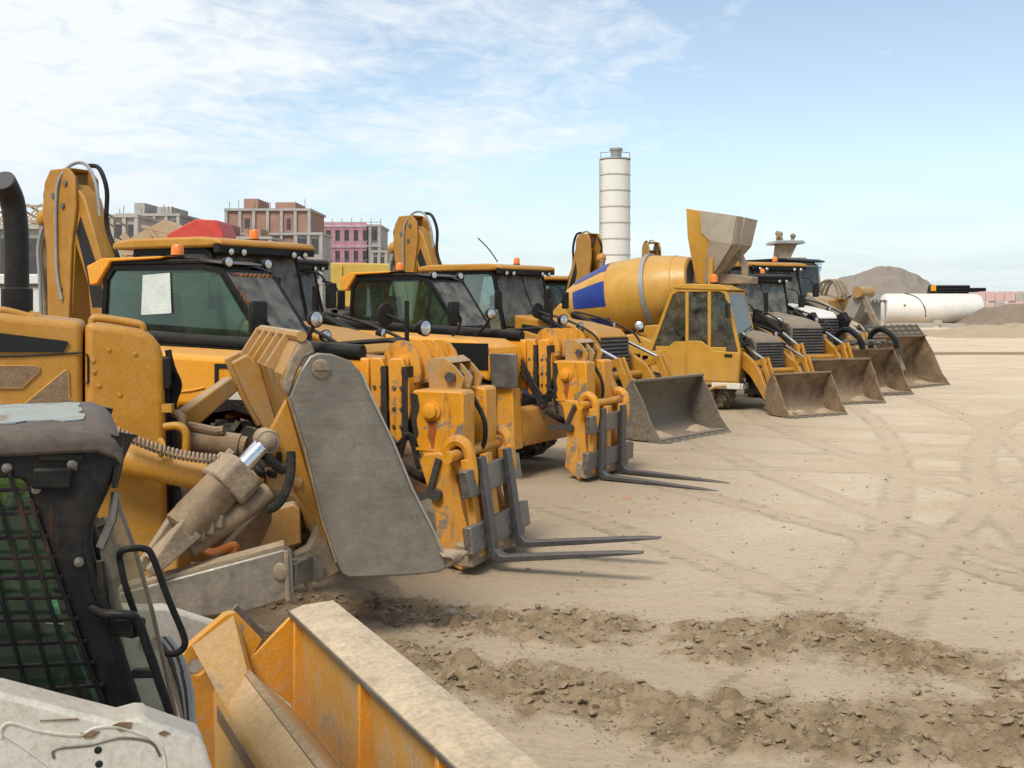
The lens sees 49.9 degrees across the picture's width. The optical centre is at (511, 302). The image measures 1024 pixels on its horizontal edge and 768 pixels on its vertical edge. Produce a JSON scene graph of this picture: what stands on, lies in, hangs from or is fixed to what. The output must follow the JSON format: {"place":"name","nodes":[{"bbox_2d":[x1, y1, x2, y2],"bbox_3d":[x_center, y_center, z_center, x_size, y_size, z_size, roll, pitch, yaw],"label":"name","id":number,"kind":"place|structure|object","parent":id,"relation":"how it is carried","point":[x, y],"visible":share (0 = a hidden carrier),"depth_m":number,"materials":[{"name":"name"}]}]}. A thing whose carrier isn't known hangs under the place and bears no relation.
{"place":"outdoors","nodes":[
{"label":"outdoors","id":0,"kind":"place"},
{"bbox_2d":[0,0,1023,303],"label":"sky","id":1,"kind":"structure","parent":0,"point":[872,133],"materials":[{"name":"blue"}]},
{"bbox_2d":[191,304,1023,767],"bbox_3d":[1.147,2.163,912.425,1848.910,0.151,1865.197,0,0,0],"label":"ground","id":2,"kind":"structure","parent":0,"point":[905,460],"depth_m":8.36,"materials":[{"name":"beige soil"}]},
{"bbox_2d":[0,274,38,312],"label":"site cabin","id":3,"kind":"object","parent":2,"relation":"on","point":[33,279],"depth_m":24.80,"materials":[{"name":"white metal"}]},
{"bbox_2d":[0,204,128,286],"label":"timber roofed house","id":4,"kind":"structure","parent":2,"relation":"on","point":[33,232],"depth_m":70.20,"materials":[{"name":"concrete"}]},
{"bbox_2d":[109,214,161,256],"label":"pale house","id":5,"kind":"structure","parent":2,"relation":"on","point":[133,222],"depth_m":120.20,"materials":[{"name":"paint"}]},
{"bbox_2d":[114,220,181,257],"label":"sand pile","id":6,"kind":"object","parent":2,"relation":"on","point":[162,229],"visible":0.04,"depth_m":54.00,"materials":[{"name":"beige sand"}]},
{"bbox_2d":[116,203,198,225],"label":"grey building","id":7,"kind":"structure","parent":2,"relation":"on","point":[177,215],"depth_m":142.40,"materials":[{"name":"concrete"}]},
{"bbox_2d":[167,219,235,238],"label":"tent","id":8,"kind":"object","parent":2,"relation":"on","point":[206,228],"visible":0.29,"depth_m":41.00,"materials":[{"name":"red fabric"}]},
{"bbox_2d":[36,161,400,354],"bbox_3d":[-3.679,0.144,13.731,6.805,4.152,2.366,0,0,31],"label":"backhoe loader","id":9,"kind":"object","parent":2,"relation":"on","point":[75,239],"visible":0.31,"depth_m":14.00,"materials":[{"name":"yellow paint"}]},
{"bbox_2d":[139,254,220,334],"bbox_3d":[-4.015,0.096,13.111,1.599,1.352,0.006,0,0,31],"label":"side window","id":10,"kind":"structure","parent":9,"relation":"in","point":[191,288],"depth_m":12.94,"materials":[{"name":"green glass"}]},
{"bbox_2d":[0,171,467,616],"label":"front loader","id":11,"kind":"object","parent":2,"relation":"on","point":[321,454],"visible":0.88,"depth_m":6.95,"materials":[{"name":"paint"}]},
{"bbox_2d":[231,225,285,241],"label":"brick annex","id":12,"kind":"object","parent":2,"relation":"on","point":[264,235],"visible":0.12,"depth_m":136.60,"materials":[{"name":"concrete"}]},
{"bbox_2d":[0,402,542,767],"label":"skid steer","id":13,"kind":"object","parent":2,"relation":"on","point":[95,672],"visible":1,"depth_m":3.17,"materials":[{"name":"yellow paint"}]},
{"bbox_2d":[96,491,177,715],"bbox_3d":[-1.011,0.824,2.974,0.231,0.644,0.023,0,0,-44],"label":"front door","id":14,"kind":"structure","parent":13,"relation":"in","point":[115,506],"depth_m":2.97,"materials":[{"name":"grey metal"}]},
{"bbox_2d":[224,199,325,242],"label":"brick building","id":15,"kind":"structure","parent":2,"relation":"on","point":[284,220],"depth_m":150.25,"materials":[{"name":"brick"}]},
{"bbox_2d":[294,232,332,315],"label":"side block","id":16,"kind":"structure","parent":2,"relation":"on","point":[320,242],"depth_m":146.25,"materials":[{"name":"paint"}]},
{"bbox_2d":[298,258,348,315],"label":"backhoe loader","id":17,"kind":"object","parent":2,"relation":"on","point":[313,300],"visible":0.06,"depth_m":17.48,"materials":[{"name":"black paint"}]},
{"bbox_2d":[324,218,388,316],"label":"scaffolded block","id":18,"kind":"structure","parent":2,"relation":"on","point":[354,242],"depth_m":169.68,"materials":[{"name":"paint"}]},
{"bbox_2d":[87,244,660,570],"bbox_3d":[-1.869,0.811,10.052,6.456,2.812,2.364,0,0,21],"label":"telehandler","id":19,"kind":"object","parent":2,"relation":"on","point":[435,400],"visible":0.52,"depth_m":9.43,"materials":[{"name":"yellow paint"}]},
{"bbox_2d":[109,282,149,330],"bbox_3d":[-4.044,0.471,11.637,0.105,1.434,0.780,0,0,21],"label":"rear window","id":20,"kind":"structure","parent":19,"relation":"in","point":[125,298],"depth_m":11.55,"materials":[{"name":"green glass"}]},
{"bbox_2d":[370,250,388,263],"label":"building","id":21,"kind":"structure","parent":2,"relation":"on","point":[379,256],"depth_m":165.20,"materials":[{"name":"grey concrete"}]},
{"bbox_2d":[331,263,448,317],"bbox_3d":[-3.001,0.598,28.973,3.197,3.235,2.265,0,0,0],"label":"tipper trailer","id":22,"kind":"object","parent":2,"relation":"on","point":[339,271],"visible":0.01,"depth_m":27.90,"materials":[{"name":"yellow paint"}]},
{"bbox_2d":[322,263,728,490],"bbox_3d":[-0.256,0.811,14.853,6.674,2.812,2.364,0,0,31],"label":"telehandler","id":23,"kind":"object","parent":2,"relation":"on","point":[551,384],"visible":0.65,"depth_m":14.09,"materials":[{"name":"yellow paint"}]},
{"bbox_2d":[354,289,384,320],"bbox_3d":[-2.216,0.471,16.847,0.105,1.434,0.780,0,0,31],"label":"rear window","id":24,"kind":"structure","parent":23,"relation":"in","point":[366,300],"depth_m":16.81,"materials":[{"name":"green glass"}]},
{"bbox_2d":[484,231,605,328],"bbox_3d":[0.660,0.184,30.185,2.320,4.071,6.372,0,0,-30],"label":"backhoe loader","id":25,"kind":"object","parent":2,"relation":"on","point":[588,256],"visible":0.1,"depth_m":28.06,"materials":[{"name":"black paint"}]},
{"bbox_2d":[549,284,564,303],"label":"side window","id":26,"kind":"structure","parent":25,"relation":"in","point":[555,294],"depth_m":30.57,"materials":[{"name":"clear glass"}]},
{"bbox_2d":[388,210,731,443],"bbox_3d":[0.312,0.184,20.281,7.277,4.071,2.320,0,0,40],"label":"backhoe loader","id":27,"kind":"object","parent":2,"relation":"on","point":[667,407],"visible":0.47,"depth_m":19.53,"materials":[{"name":"yellow paint"}]},
{"bbox_2d":[429,275,471,325],"bbox_3d":[-0.884,0.138,20.383,1.847,1.325,0.006,0,0,40],"label":"side window","id":28,"kind":"structure","parent":27,"relation":"in","point":[436,311],"depth_m":20.81,"materials":[{"name":"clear glass"}]},
{"bbox_2d":[472,276,478,300],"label":"rear window","id":29,"kind":"structure","parent":27,"relation":"in","point":[475,279],"depth_m":21.91,"materials":[{"name":"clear glass"}]},
{"bbox_2d":[599,148,630,264],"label":"silo","id":30,"kind":"object","parent":2,"relation":"on","point":[614,200],"visible":0.73,"depth_m":98.81,"materials":[{"name":"white metal"}]},
{"bbox_2d":[248,419,1023,767],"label":"soil clods","id":31,"kind":"object","parent":2,"relation":"on","point":[948,753],"visible":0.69,"depth_m":6.41,"materials":[{"name":"brown soil"}]},
{"bbox_2d":[626,240,660,334],"bbox_3d":[3.595,0.184,34.460,2.320,4.071,6.372,0,0,-10],"label":"backhoe loader","id":32,"kind":"object","parent":2,"relation":"on","point":[656,250],"visible":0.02,"depth_m":31.82,"materials":[{"name":"black paint"}]},
{"bbox_2d":[553,209,757,398],"bbox_3d":[2.795,0.109,24.083,5.058,4.212,2.085,0,0,28],"label":"concrete mixer","id":33,"kind":"object","parent":2,"relation":"on","point":[653,298],"visible":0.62,"depth_m":23.24,"materials":[{"name":"yellow paint"}]},
{"bbox_2d":[656,300,671,341],"bbox_3d":[3.411,0.396,23.662,0.483,1.216,1.200,0,0,28],"label":"rear window","id":34,"kind":"structure","parent":33,"relation":"in","point":[666,321],"depth_m":23.37,"materials":[{"name":"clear glass"}]},
{"bbox_2d":[688,341,738,381],"bbox_3d":[4.120,1.190,22.538,1.089,0.820,0.030,0,0,28],"label":"door panel","id":35,"kind":"structure","parent":33,"relation":"in","point":[702,359],"depth_m":22.54,"materials":[{"name":"yellow paint"}]},
{"bbox_2d":[681,291,848,418],"bbox_3d":[4.737,0.893,23.582,1.995,2.649,5.323,0,0,-28],"label":"backhoe loader","id":36,"kind":"object","parent":2,"relation":"on","point":[781,382],"visible":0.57,"depth_m":22.29,"materials":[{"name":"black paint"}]},
{"bbox_2d":[681,320,698,340],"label":"side window","id":37,"kind":"structure","parent":36,"relation":"in","point":[693,330],"depth_m":23.87,"materials":[{"name":"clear glass"}]},
{"bbox_2d":[699,298,731,333],"bbox_3d":[4.705,0.426,24.905,0.005,1.140,1.589,0,0,-28],"label":"side window","id":38,"kind":"structure","parent":36,"relation":"in","point":[722,301],"depth_m":25.04,"materials":[{"name":"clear glass"}]},
{"bbox_2d":[792,410,806,414],"bbox_3d":[5.548,2.146,21.228,0.284,0.174,0.220,0,0,0],"label":"stone","id":39,"kind":"object","parent":2,"relation":"on","point":[799,412],"visible":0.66,"depth_m":21.16,"materials":[{"name":"stone"}]},
{"bbox_2d":[722,269,886,404],"bbox_3d":[6.372,0.680,26.724,2.320,3.080,6.190,0,0,-20],"label":"backhoe loader","id":40,"kind":"object","parent":2,"relation":"on","point":[856,380],"visible":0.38,"depth_m":25.41,"materials":[{"name":"black paint"}]},
{"bbox_2d":[748,284,785,313],"bbox_3d":[6.550,0.138,28.252,0.006,1.325,1.847,0,0,-20],"label":"side window","id":41,"kind":"structure","parent":40,"relation":"in","point":[775,291],"depth_m":28.11,"materials":[{"name":"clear glass"}]},
{"bbox_2d":[728,257,913,395],"bbox_3d":[7.156,0.482,29.098,2.622,3.480,6.995,0,0,-28],"label":"bonneted loader","id":42,"kind":"object","parent":2,"relation":"on","point":[889,372],"visible":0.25,"depth_m":27.46,"materials":[{"name":"black paint"}]},
{"bbox_2d":[730,270,749,297],"bbox_3d":[5.924,-0.131,29.755,0.007,1.497,2.087,0,0,-28],"label":"side window","id":43,"kind":"structure","parent":42,"relation":"in","point":[732,271],"depth_m":29.48,"materials":[{"name":"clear glass"}]},
{"bbox_2d":[746,258,950,388],"bbox_3d":[8.223,0.471,31.935,2.781,3.502,8.390,0,0,-38],"label":"wheel loader","id":44,"kind":"object","parent":2,"relation":"on","point":[918,361],"visible":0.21,"depth_m":30.13,"materials":[{"name":"paint"}]},
{"bbox_2d":[865,300,886,324],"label":"open shelter","id":45,"kind":"object","parent":2,"relation":"on","point":[876,305],"visible":0.25,"depth_m":90.40,"materials":[{"name":"grey metal"}]},
{"bbox_2d":[821,266,931,299],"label":"gravel mound","id":46,"kind":"object","parent":2,"relation":"on","point":[881,280],"visible":0.17,"depth_m":146.24,"materials":[{"name":"grey gravel"}]},
{"bbox_2d":[891,323,933,327],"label":"concrete kerb block","id":47,"kind":"structure","parent":2,"relation":"on","point":[925,325],"depth_m":98.60,"materials":[{"name":"grey concrete"}]},
{"bbox_2d":[880,293,983,325],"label":"storage tank","id":48,"kind":"object","parent":2,"relation":"on","point":[935,309],"visible":0.74,"depth_m":103.77,"materials":[{"name":"white metal"}]},
{"bbox_2d":[938,323,965,327],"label":"concrete kerb block","id":49,"kind":"structure","parent":2,"relation":"on","point":[946,325],"depth_m":98.60,"materials":[{"name":"grey concrete"}]},
{"bbox_2d":[927,285,985,293],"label":"pipe rack","id":50,"kind":"object","parent":2,"relation":"on","point":[949,289],"visible":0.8,"depth_m":129.43,"materials":[{"name":"black metal"}]},
{"bbox_2d":[924,323,1023,337],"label":"sand berm","id":51,"kind":"structure","parent":2,"relation":"on","point":[1011,330],"depth_m":70.01,"materials":[{"name":"beige sand"}]},
{"bbox_2d":[969,292,984,306],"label":"brick stack","id":52,"kind":"object","parent":2,"relation":"on","point":[982,294],"visible":0.21,"depth_m":124.00,"materials":[{"name":"brick"}]},
{"bbox_2d":[979,291,994,306],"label":"brick stack","id":53,"kind":"object","parent":2,"relation":"on","point":[989,295],"visible":0.45,"depth_m":124.00,"materials":[{"name":"brick"}]},
{"bbox_2d":[956,304,1023,325],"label":"soil heap","id":54,"kind":"object","parent":2,"relation":"on","point":[1006,314],"visible":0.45,"depth_m":97.79,"materials":[{"name":"brown soil"}]},
{"bbox_2d":[994,292,1003,306],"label":"brick stack","id":55,"kind":"object","parent":2,"relation":"on","point":[999,299],"visible":0.41,"depth_m":124.00,"materials":[{"name":"brick"}]},
{"bbox_2d":[997,291,1014,304],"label":"brick stack","id":56,"kind":"object","parent":2,"relation":"on","point":[1009,295],"visible":0.37,"depth_m":124.00,"materials":[{"name":"brick"}]},
{"bbox_2d":[1014,292,1023,303],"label":"brick stack","id":57,"kind":"object","parent":2,"relation":"on","point":[1019,297],"visible":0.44,"depth_m":124.00,"materials":[{"name":"brick"}]},
{"bbox_2d":[765,231,806,258],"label":"batching tower","id":58,"kind":"structure","parent":0,"point":[784,248],"depth_m":61.20,"materials":[{"name":"metal"}]},
{"bbox_2d":[934,352,1023,354],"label":"tyre ridge","id":59,"kind":"structure","parent":0,"point":[978,353],"depth_m":46.65,"materials":[{"name":"brown soil"}]}
]}

